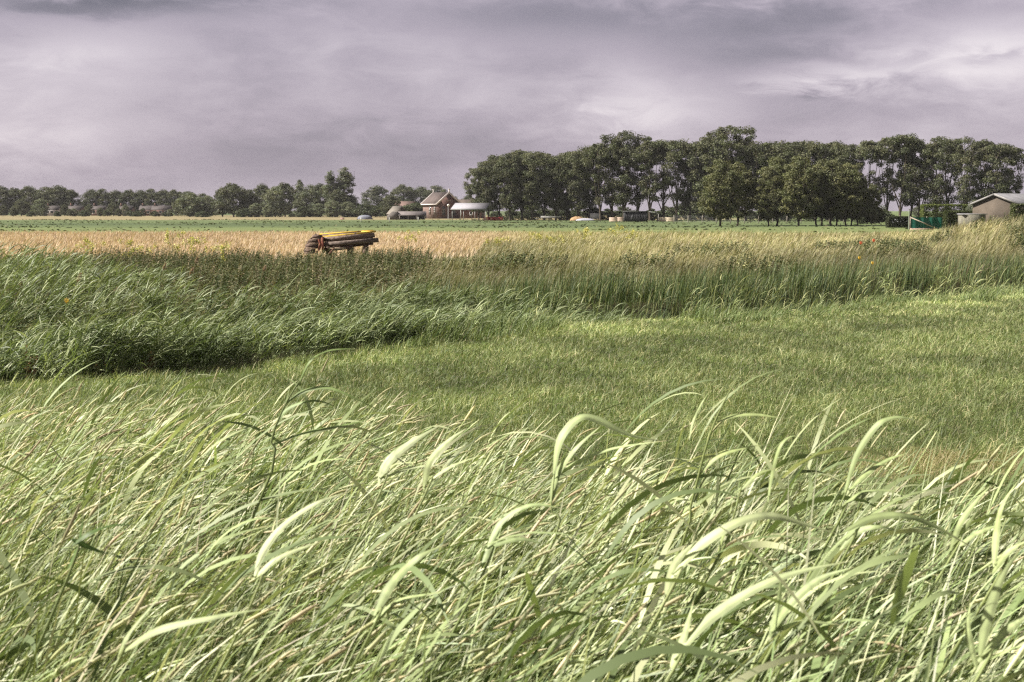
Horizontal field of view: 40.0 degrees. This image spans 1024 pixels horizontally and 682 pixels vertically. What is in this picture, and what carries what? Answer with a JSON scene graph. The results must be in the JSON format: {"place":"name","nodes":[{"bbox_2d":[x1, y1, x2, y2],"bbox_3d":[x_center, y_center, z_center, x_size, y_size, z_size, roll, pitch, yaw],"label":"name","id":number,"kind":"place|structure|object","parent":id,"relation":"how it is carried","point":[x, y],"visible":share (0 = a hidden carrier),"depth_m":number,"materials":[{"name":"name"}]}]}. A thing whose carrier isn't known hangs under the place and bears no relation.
{"place":"outdoors","nodes":[
{"label":"outdoors","id":0,"kind":"place"},
{"bbox_2d":[0,229,661,268],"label":"ripe grass","id":1,"kind":"structure","parent":0,"point":[459,249],"depth_m":126.36,"materials":[{"name":"beige plant"}]},
{"bbox_2d":[0,340,1023,681],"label":"tall grass","id":2,"kind":"structure","parent":0,"point":[246,656],"depth_m":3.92,"materials":[{"name":"green plant"}]},
{"bbox_2d":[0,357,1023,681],"bbox_3d":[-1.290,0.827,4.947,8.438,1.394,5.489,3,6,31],"label":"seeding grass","id":3,"kind":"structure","parent":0,"point":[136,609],"depth_m":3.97,"materials":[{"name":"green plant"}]},
{"bbox_2d":[0,211,1023,617],"bbox_3d":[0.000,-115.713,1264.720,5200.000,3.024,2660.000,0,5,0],"label":"ground","id":4,"kind":"structure","parent":0,"point":[170,223],"depth_m":29.41,"materials":[{"name":"green plant"}]},
{"bbox_2d":[0,187,27,213],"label":"round tree","id":5,"kind":"object","parent":4,"relation":"on","point":[13,192],"visible":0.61,"depth_m":713.35,"materials":[{"name":"green plant"}]},
{"bbox_2d":[13,186,42,210],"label":"round tree","id":6,"kind":"object","parent":4,"relation":"on","point":[27,190],"visible":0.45,"depth_m":713.37,"materials":[{"name":"green plant"}]},
{"bbox_2d":[27,187,58,212],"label":"round tree","id":7,"kind":"object","parent":4,"relation":"on","point":[44,194],"visible":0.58,"depth_m":712.21,"materials":[{"name":"green plant"}]},
{"bbox_2d":[44,185,79,211],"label":"round tree","id":8,"kind":"object","parent":4,"relation":"on","point":[60,191],"visible":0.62,"depth_m":712.20,"materials":[{"name":"green plant"}]},
{"bbox_2d":[21,509,141,681],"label":"reed plant","id":9,"kind":"object","parent":4,"relation":"on","point":[79,542],"visible":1,"depth_m":2.66,"materials":[{"name":"green plant"}]},
{"bbox_2d":[79,189,103,210],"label":"round tree","id":10,"kind":"object","parent":4,"relation":"on","point":[86,201],"visible":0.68,"depth_m":733.60,"materials":[{"name":"green plant"}]},
{"bbox_2d":[108,590,265,681],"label":"reed plant","id":11,"kind":"object","parent":4,"relation":"on","point":[158,630],"visible":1,"depth_m":2.39,"materials":[{"name":"green plant"}]},
{"bbox_2d":[171,192,204,216],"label":"willow tree","id":12,"kind":"object","parent":4,"relation":"on","point":[189,209],"visible":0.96,"depth_m":574.76,"materials":[{"name":"green plant"}]},
{"bbox_2d":[0,245,434,332],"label":"nettles","id":13,"kind":"object","parent":4,"relation":"on","point":[211,270],"visible":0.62,"depth_m":49.01,"materials":[{"name":"green plant"}]},
{"bbox_2d":[212,182,251,216],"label":"round tree","id":14,"kind":"object","parent":4,"relation":"on","point":[233,191],"visible":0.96,"depth_m":564.53,"materials":[{"name":"green plant"}]},
{"bbox_2d":[260,186,289,216],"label":"willow tree","id":15,"kind":"object","parent":4,"relation":"on","point":[274,195],"visible":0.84,"depth_m":560.08,"materials":[{"name":"green plant"}]},
{"bbox_2d":[213,491,349,681],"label":"reed plant","id":16,"kind":"object","parent":4,"relation":"on","point":[281,527],"visible":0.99,"depth_m":2.78,"materials":[{"name":"green plant"}]},
{"bbox_2d":[268,182,296,216],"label":"round tree","id":17,"kind":"object","parent":4,"relation":"on","point":[287,189],"visible":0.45,"depth_m":579.47,"materials":[{"name":"green plant"}]},
{"bbox_2d":[185,349,383,671],"bbox_3d":[-0.728,0.679,3.832,0.797,1.326,0.098,1,5,10],"label":"reed plant","id":18,"kind":"object","parent":4,"relation":"on","point":[282,413],"visible":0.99,"depth_m":3.74,"materials":[{"name":"green plant"}]},
{"bbox_2d":[296,184,321,216],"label":"willow tree","id":19,"kind":"object","parent":4,"relation":"on","point":[310,201],"visible":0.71,"depth_m":560.09,"materials":[{"name":"green plant"}]},
{"bbox_2d":[320,170,339,204],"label":"grey poplar","id":20,"kind":"object","parent":4,"relation":"on","point":[328,188],"visible":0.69,"depth_m":560.68,"materials":[{"name":"green plant"}]},
{"bbox_2d":[321,199,340,216],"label":"willow tree","id":21,"kind":"object","parent":4,"relation":"on","point":[333,205],"visible":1,"depth_m":548.34,"materials":[{"name":"green plant"}]},
{"bbox_2d":[303,230,378,266],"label":"log pile","id":22,"kind":"object","parent":4,"relation":"on","point":[334,241],"visible":0.88,"depth_m":65.37,"materials":[{"name":"brown wood"}]},
{"bbox_2d":[334,167,358,205],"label":"grey poplar","id":23,"kind":"object","parent":4,"relation":"on","point":[346,178],"visible":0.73,"depth_m":562.80,"materials":[{"name":"green plant"}]},
{"bbox_2d":[349,204,382,216],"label":"bush","id":24,"kind":"object","parent":4,"relation":"on","point":[364,208],"visible":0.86,"depth_m":543.76,"materials":[{"name":"green plant"}]},
{"bbox_2d":[360,185,388,206],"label":"round tree","id":25,"kind":"object","parent":4,"relation":"on","point":[375,192],"visible":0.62,"depth_m":811.99,"materials":[{"name":"green plant"}]},
{"bbox_2d":[308,422,444,644],"bbox_3d":[-0.483,0.773,3.623,0.649,1.145,0.047,1,5,7],"label":"reed plant","id":26,"kind":"object","parent":4,"relation":"on","point":[389,460],"visible":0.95,"depth_m":3.55,"materials":[{"name":"green plant"}]},
{"bbox_2d":[379,194,400,215],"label":"round tree","id":27,"kind":"object","parent":4,"relation":"on","point":[391,199],"visible":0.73,"depth_m":515.94,"materials":[{"name":"green plant"}]},
{"bbox_2d":[344,543,447,681],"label":"reed plant","id":28,"kind":"object","parent":4,"relation":"on","point":[386,592],"visible":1,"depth_m":2.56,"materials":[{"name":"green plant"}]},
{"bbox_2d":[387,184,420,205],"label":"round tree","id":29,"kind":"object","parent":4,"relation":"on","point":[408,191],"visible":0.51,"depth_m":792.71,"materials":[{"name":"green plant"}]},
{"bbox_2d":[387,211,425,219],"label":"open shed","id":30,"kind":"structure","parent":4,"relation":"on","point":[405,215],"depth_m":418.33,"materials":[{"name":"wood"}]},
{"bbox_2d":[337,429,477,672],"bbox_3d":[-0.391,0.777,3.556,0.631,1.146,0.064,1,6,14],"label":"reed plant","id":31,"kind":"object","parent":4,"relation":"on","point":[436,452],"visible":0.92,"depth_m":3.45,"materials":[{"name":"green plant"}]},
{"bbox_2d":[421,189,460,218],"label":"brick house","id":32,"kind":"structure","parent":4,"relation":"on","point":[434,204],"depth_m":464.26,"materials":[{"name":"brick"}]},
{"bbox_2d":[0,219,932,231],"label":"field rushes","id":33,"kind":"object","parent":4,"relation":"on","point":[518,220],"visible":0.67,"depth_m":278.49,"materials":[{"name":"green plant"}]},
{"bbox_2d":[451,203,494,220],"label":"open canopy","id":34,"kind":"object","parent":4,"relation":"on","point":[472,206],"visible":0.84,"depth_m":383.16,"materials":[{"name":"metal"}]},
{"bbox_2d":[462,167,492,219],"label":"poplar tree","id":35,"kind":"object","parent":4,"relation":"on","point":[468,189],"visible":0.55,"depth_m":396.68,"materials":[{"name":"green plant"}]},
{"bbox_2d":[473,160,504,216],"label":"poplar tree","id":36,"kind":"object","parent":4,"relation":"on","point":[488,195],"visible":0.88,"depth_m":392.22,"materials":[{"name":"green plant"}]},
{"bbox_2d":[426,503,558,681],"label":"reed plant","id":37,"kind":"object","parent":4,"relation":"on","point":[496,529],"visible":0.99,"depth_m":2.97,"materials":[{"name":"green plant"}]},
{"bbox_2d":[491,151,524,219],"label":"poplar tree","id":38,"kind":"object","parent":4,"relation":"on","point":[514,189],"visible":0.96,"depth_m":388.01,"materials":[{"name":"green plant"}]},
{"bbox_2d":[0,288,1023,607],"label":"meadow grass","id":39,"kind":"structure","parent":4,"relation":"on","point":[830,354],"depth_m":23.70,"materials":[{"name":"green plant"}]},
{"bbox_2d":[0,237,1023,382],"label":"reed bed","id":40,"kind":"object","parent":4,"relation":"on","point":[216,338],"visible":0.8,"depth_m":29.69,"materials":[{"name":"green plant"}]},
{"bbox_2d":[6,281,1023,398],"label":"edge grass","id":41,"kind":"structure","parent":4,"relation":"on","point":[986,293],"depth_m":36.78,"materials":[{"name":"green plant"}]},
{"bbox_2d":[507,149,537,219],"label":"poplar tree","id":42,"kind":"object","parent":4,"relation":"on","point":[520,200],"visible":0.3,"depth_m":394.35,"materials":[{"name":"green plant"}]},
{"bbox_2d":[516,150,549,219],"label":"poplar tree","id":43,"kind":"object","parent":4,"relation":"on","point":[534,185],"visible":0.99,"depth_m":386.06,"materials":[{"name":"green plant"}]},
{"bbox_2d":[539,153,574,219],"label":"poplar tree","id":44,"kind":"object","parent":4,"relation":"on","point":[559,201],"visible":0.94,"depth_m":386.35,"materials":[{"name":"green plant"}]},
{"bbox_2d":[483,414,667,680],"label":"reed plant","id":45,"kind":"object","parent":4,"relation":"on","point":[560,470],"visible":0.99,"depth_m":3.46,"materials":[{"name":"green plant"}]},
{"bbox_2d":[562,149,597,215],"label":"poplar tree","id":46,"kind":"object","parent":4,"relation":"on","point":[577,190],"visible":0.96,"depth_m":383.88,"materials":[{"name":"green plant"}]},
{"bbox_2d":[576,145,606,217],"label":"poplar tree","id":47,"kind":"object","parent":4,"relation":"on","point":[592,198],"visible":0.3,"depth_m":389.60,"materials":[{"name":"green plant"}]},
{"bbox_2d":[581,143,613,220],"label":"poplar tree","id":48,"kind":"object","parent":4,"relation":"on","point":[600,149],"visible":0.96,"depth_m":380.27,"materials":[{"name":"green plant"}]},
{"bbox_2d":[592,133,625,216],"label":"poplar tree","id":49,"kind":"object","parent":4,"relation":"on","point":[607,138],"visible":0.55,"depth_m":381.94,"materials":[{"name":"green plant"}]},
{"bbox_2d":[607,130,642,210],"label":"poplar tree","id":50,"kind":"object","parent":4,"relation":"on","point":[623,186],"visible":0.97,"depth_m":378.07,"materials":[{"name":"green plant"}]},
{"bbox_2d":[624,133,653,210],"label":"poplar tree","id":51,"kind":"object","parent":4,"relation":"on","point":[637,195],"visible":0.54,"depth_m":380.29,"materials":[{"name":"green plant"}]},
{"bbox_2d":[623,211,658,221],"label":"black shed","id":52,"kind":"structure","parent":4,"relation":"on","point":[634,216],"depth_m":347.01,"materials":[{"name":"brown wood"}]},
{"bbox_2d":[630,139,671,220],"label":"poplar tree","id":53,"kind":"object","parent":4,"relation":"on","point":[650,146],"visible":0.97,"depth_m":373.65,"materials":[{"name":"green plant"}]},
{"bbox_2d":[646,140,674,216],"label":"poplar tree","id":54,"kind":"object","parent":4,"relation":"on","point":[663,197],"visible":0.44,"depth_m":379.42,"materials":[{"name":"green plant"}]},
{"bbox_2d":[659,138,691,220],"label":"poplar tree","id":55,"kind":"object","parent":4,"relation":"on","point":[674,156],"visible":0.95,"depth_m":372.16,"materials":[{"name":"green plant"}]},
{"bbox_2d":[673,141,703,220],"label":"poplar tree","id":56,"kind":"object","parent":4,"relation":"on","point":[684,200],"visible":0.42,"depth_m":375.66,"materials":[{"name":"green plant"}]},
{"bbox_2d":[378,213,1023,288],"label":"bank herbs","id":57,"kind":"object","parent":4,"relation":"on","point":[515,261],"visible":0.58,"depth_m":56.62,"materials":[{"name":"green plant"}]},
{"bbox_2d":[684,139,723,220],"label":"poplar tree","id":58,"kind":"object","parent":4,"relation":"on","point":[702,146],"visible":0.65,"depth_m":369.64,"materials":[{"name":"green plant"}]},
{"bbox_2d":[389,249,1023,345],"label":"sedge","id":59,"kind":"object","parent":4,"relation":"on","point":[606,293],"visible":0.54,"depth_m":45.32,"materials":[{"name":"green plant"}]},
{"bbox_2d":[625,375,795,648],"bbox_3d":[0.355,0.714,3.634,0.720,1.271,0.091,1,5,14],"label":"reed plant","id":60,"kind":"object","parent":4,"relation":"on","point":[708,476],"visible":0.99,"depth_m":3.54,"materials":[{"name":"green plant"}]},
{"bbox_2d":[647,468,777,681],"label":"reed plant","id":61,"kind":"object","parent":4,"relation":"on","point":[748,482],"visible":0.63,"depth_m":3.25,"materials":[{"name":"green plant"}]},
{"bbox_2d":[694,129,736,220],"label":"poplar tree","id":62,"kind":"object","parent":4,"relation":"on","point":[710,136],"visible":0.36,"depth_m":371.11,"materials":[{"name":"green plant"}]},
{"bbox_2d":[696,158,745,225],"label":"orchard tree","id":63,"kind":"object","parent":4,"relation":"on","point":[721,210],"visible":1,"depth_m":254.84,"materials":[{"name":"green plant"}]},
{"bbox_2d":[618,512,835,681],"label":"reed plant","id":64,"kind":"object","parent":4,"relation":"on","point":[676,566],"visible":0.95,"depth_m":2.76,"materials":[{"name":"green plant"}]},
{"bbox_2d":[709,125,751,220],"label":"poplar tree","id":65,"kind":"object","parent":4,"relation":"on","point":[722,141],"visible":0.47,"depth_m":367.05,"materials":[{"name":"green plant"}]},
{"bbox_2d":[718,161,756,225],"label":"orchard tree","id":66,"kind":"object","parent":4,"relation":"on","point":[747,186],"visible":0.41,"depth_m":261.30,"materials":[{"name":"green plant"}]},
{"bbox_2d":[681,436,808,681],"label":"reed plant","id":67,"kind":"object","parent":4,"relation":"on","point":[771,481],"visible":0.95,"depth_m":3.36,"materials":[{"name":"green plant"}]},
{"bbox_2d":[731,125,762,220],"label":"poplar tree","id":68,"kind":"object","parent":4,"relation":"on","point":[747,140],"visible":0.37,"depth_m":368.94,"materials":[{"name":"green plant"}]},
{"bbox_2d":[665,560,852,681],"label":"reed plant","id":69,"kind":"object","parent":4,"relation":"on","point":[709,619],"visible":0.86,"depth_m":2.46,"materials":[{"name":"green plant"}]},
{"bbox_2d":[743,141,779,220],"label":"poplar tree","id":70,"kind":"object","parent":4,"relation":"on","point":[765,148],"visible":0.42,"depth_m":365.13,"materials":[{"name":"green plant"}]},
{"bbox_2d":[751,167,784,225],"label":"orchard tree","id":71,"kind":"object","parent":4,"relation":"on","point":[765,210],"visible":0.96,"depth_m":259.49,"materials":[{"name":"green plant"}]},
{"bbox_2d":[756,156,797,225],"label":"orchard tree","id":72,"kind":"object","parent":4,"relation":"on","point":[776,164],"visible":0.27,"depth_m":262.92,"materials":[{"name":"green plant"}]},
{"bbox_2d":[766,140,809,220],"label":"poplar tree","id":73,"kind":"object","parent":4,"relation":"on","point":[795,148],"visible":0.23,"depth_m":362.68,"materials":[{"name":"green plant"}]},
{"bbox_2d":[773,155,826,225],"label":"orchard tree","id":74,"kind":"object","parent":4,"relation":"on","point":[799,166],"visible":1,"depth_m":256.64,"materials":[{"name":"green plant"}]},
{"bbox_2d":[752,567,852,681],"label":"reed plant","id":75,"kind":"object","parent":4,"relation":"on","point":[802,592],"visible":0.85,"depth_m":2.55,"materials":[{"name":"green plant"}]},
{"bbox_2d":[791,140,839,220],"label":"poplar tree","id":76,"kind":"object","parent":4,"relation":"on","point":[819,148],"visible":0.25,"depth_m":360.60,"materials":[{"name":"green plant"}]},
{"bbox_2d":[800,163,834,225],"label":"orchard tree","id":77,"kind":"object","parent":4,"relation":"on","point":[829,201],"visible":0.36,"depth_m":260.97,"materials":[{"name":"green plant"}]},
{"bbox_2d":[813,159,851,225],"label":"orchard tree","id":78,"kind":"object","parent":4,"relation":"on","point":[835,174],"visible":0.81,"depth_m":259.01,"materials":[{"name":"green plant"}]},
{"bbox_2d":[824,142,864,220],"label":"poplar tree","id":79,"kind":"object","parent":4,"relation":"on","point":[847,150],"visible":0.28,"depth_m":358.77,"materials":[{"name":"green plant"}]},
{"bbox_2d":[772,416,922,641],"bbox_3d":[0.653,0.767,3.430,0.678,1.181,0.087,0,5,4],"label":"reed plant","id":80,"kind":"object","parent":4,"relation":"on","point":[865,440],"visible":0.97,"depth_m":3.37,"materials":[{"name":"green plant"}]},
{"bbox_2d":[830,162,866,225],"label":"orchard tree","id":81,"kind":"object","parent":4,"relation":"on","point":[849,171],"visible":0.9,"depth_m":258.67,"materials":[{"name":"green plant"}]},
{"bbox_2d":[844,171,873,225],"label":"orchard tree","id":82,"kind":"object","parent":4,"relation":"on","point":[868,199],"visible":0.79,"depth_m":259.46,"materials":[{"name":"green plant"}]},
{"bbox_2d":[848,140,888,198],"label":"poplar tree","id":83,"kind":"object","parent":4,"relation":"on","point":[865,148],"visible":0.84,"depth_m":356.18,"materials":[{"name":"green plant"}]},
{"bbox_2d":[862,184,882,224],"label":"orchard tree","id":84,"kind":"object","parent":4,"relation":"on","point":[875,205],"visible":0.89,"depth_m":261.93,"materials":[{"name":"green plant"}]},
{"bbox_2d":[774,512,975,679],"bbox_3d":[0.642,0.871,3.131,0.760,1.000,0.076,0,5,5],"label":"reed plant","id":85,"kind":"object","parent":4,"relation":"on","point":[853,535],"visible":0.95,"depth_m":3.07,"materials":[{"name":"green plant"}]},
{"bbox_2d":[869,137,908,211],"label":"poplar tree","id":86,"kind":"object","parent":4,"relation":"on","point":[889,196],"visible":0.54,"depth_m":360.54,"materials":[{"name":"green plant"}]},
{"bbox_2d":[885,216,913,227],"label":"clipped hedge","id":87,"kind":"object","parent":4,"relation":"on","point":[889,220],"visible":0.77,"depth_m":233.39,"materials":[{"name":"green plant"}]},
{"bbox_2d":[883,133,925,215],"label":"poplar tree","id":88,"kind":"object","parent":4,"relation":"on","point":[909,142],"visible":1,"depth_m":354.48,"materials":[{"name":"green plant"}]},
{"bbox_2d":[897,138,926,215],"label":"poplar tree","id":89,"kind":"object","parent":4,"relation":"on","point":[908,203],"visible":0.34,"depth_m":363.01,"materials":[{"name":"green plant"}]},
{"bbox_2d":[900,142,938,216],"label":"poplar tree","id":90,"kind":"object","parent":4,"relation":"on","point":[918,191],"visible":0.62,"depth_m":357.06,"materials":[{"name":"green plant"}]},
{"bbox_2d":[910,217,942,229],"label":"green tarp screen","id":91,"kind":"object","parent":4,"relation":"on","point":[921,223],"visible":0.88,"depth_m":209.25,"materials":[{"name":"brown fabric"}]},
{"bbox_2d":[917,136,955,215],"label":"poplar tree","id":92,"kind":"object","parent":4,"relation":"on","point":[933,188],"visible":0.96,"depth_m":352.31,"materials":[{"name":"green plant"}]},
{"bbox_2d":[919,203,967,227],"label":"clipped hedge","id":93,"kind":"object","parent":4,"relation":"on","point":[922,212],"visible":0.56,"depth_m":226.27,"materials":[{"name":"green plant"}]},
{"bbox_2d":[877,486,1014,674],"bbox_3d":[0.835,0.842,3.265,0.624,1.050,0.102,1,5,12],"label":"reed plant","id":94,"kind":"object","parent":4,"relation":"on","point":[958,532],"visible":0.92,"depth_m":3.16,"materials":[{"name":"green plant"}]},
{"bbox_2d":[928,138,969,210],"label":"poplar tree","id":95,"kind":"object","parent":4,"relation":"on","point":[950,189],"visible":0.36,"depth_m":359.98,"materials":[{"name":"green plant"}]},
{"bbox_2d":[942,210,972,229],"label":"clipped hedge","id":96,"kind":"object","parent":4,"relation":"on","point":[946,215],"visible":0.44,"depth_m":203.46,"materials":[{"name":"green plant"}]},
{"bbox_2d":[947,136,982,206],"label":"poplar tree","id":97,"kind":"object","parent":4,"relation":"on","point":[966,195],"visible":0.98,"depth_m":348.70,"materials":[{"name":"green plant"}]},
{"bbox_2d":[958,214,987,228],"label":"flat roof shed","id":98,"kind":"structure","parent":4,"relation":"on","point":[969,218],"depth_m":196.47,"materials":[{"name":"white wood"}]},
{"bbox_2d":[935,481,1023,681],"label":"reed plant","id":99,"kind":"object","parent":4,"relation":"on","point":[998,563],"visible":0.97,"depth_m":2.87,"materials":[{"name":"green plant"}]},
{"bbox_2d":[959,139,1000,200],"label":"poplar tree","id":100,"kind":"object","parent":4,"relation":"on","point":[982,143],"visible":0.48,"depth_m":351.98,"materials":[{"name":"green plant"}]},
{"bbox_2d":[965,546,1023,681],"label":"reed plant","id":101,"kind":"object","parent":4,"relation":"on","point":[998,638],"visible":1,"depth_m":2.42,"materials":[{"name":"green plant"}]},
{"bbox_2d":[972,142,1018,197],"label":"poplar tree","id":102,"kind":"object","parent":4,"relation":"on","point":[1004,183],"visible":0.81,"depth_m":346.10,"materials":[{"name":"green plant"}]},
{"bbox_2d":[970,193,1023,223],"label":"tan barn","id":103,"kind":"structure","parent":4,"relation":"on","point":[996,204],"depth_m":199.22,"materials":[{"name":"brick"}]},
{"bbox_2d":[995,144,1023,193],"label":"poplar tree","id":104,"kind":"object","parent":4,"relation":"on","point":[1017,186],"visible":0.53,"depth_m":349.26,"materials":[{"name":"green plant"}]},
{"bbox_2d":[0,0,1023,210],"label":"sky","id":105,"kind":"structure","parent":0,"point":[196,96],"materials":[{"name":"grey"}]},
{"bbox_2d":[9,213,1023,330],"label":"bank grass","id":106,"kind":"structure","parent":0,"point":[792,244],"depth_m":64.80,"materials":[{"name":"green plant"}]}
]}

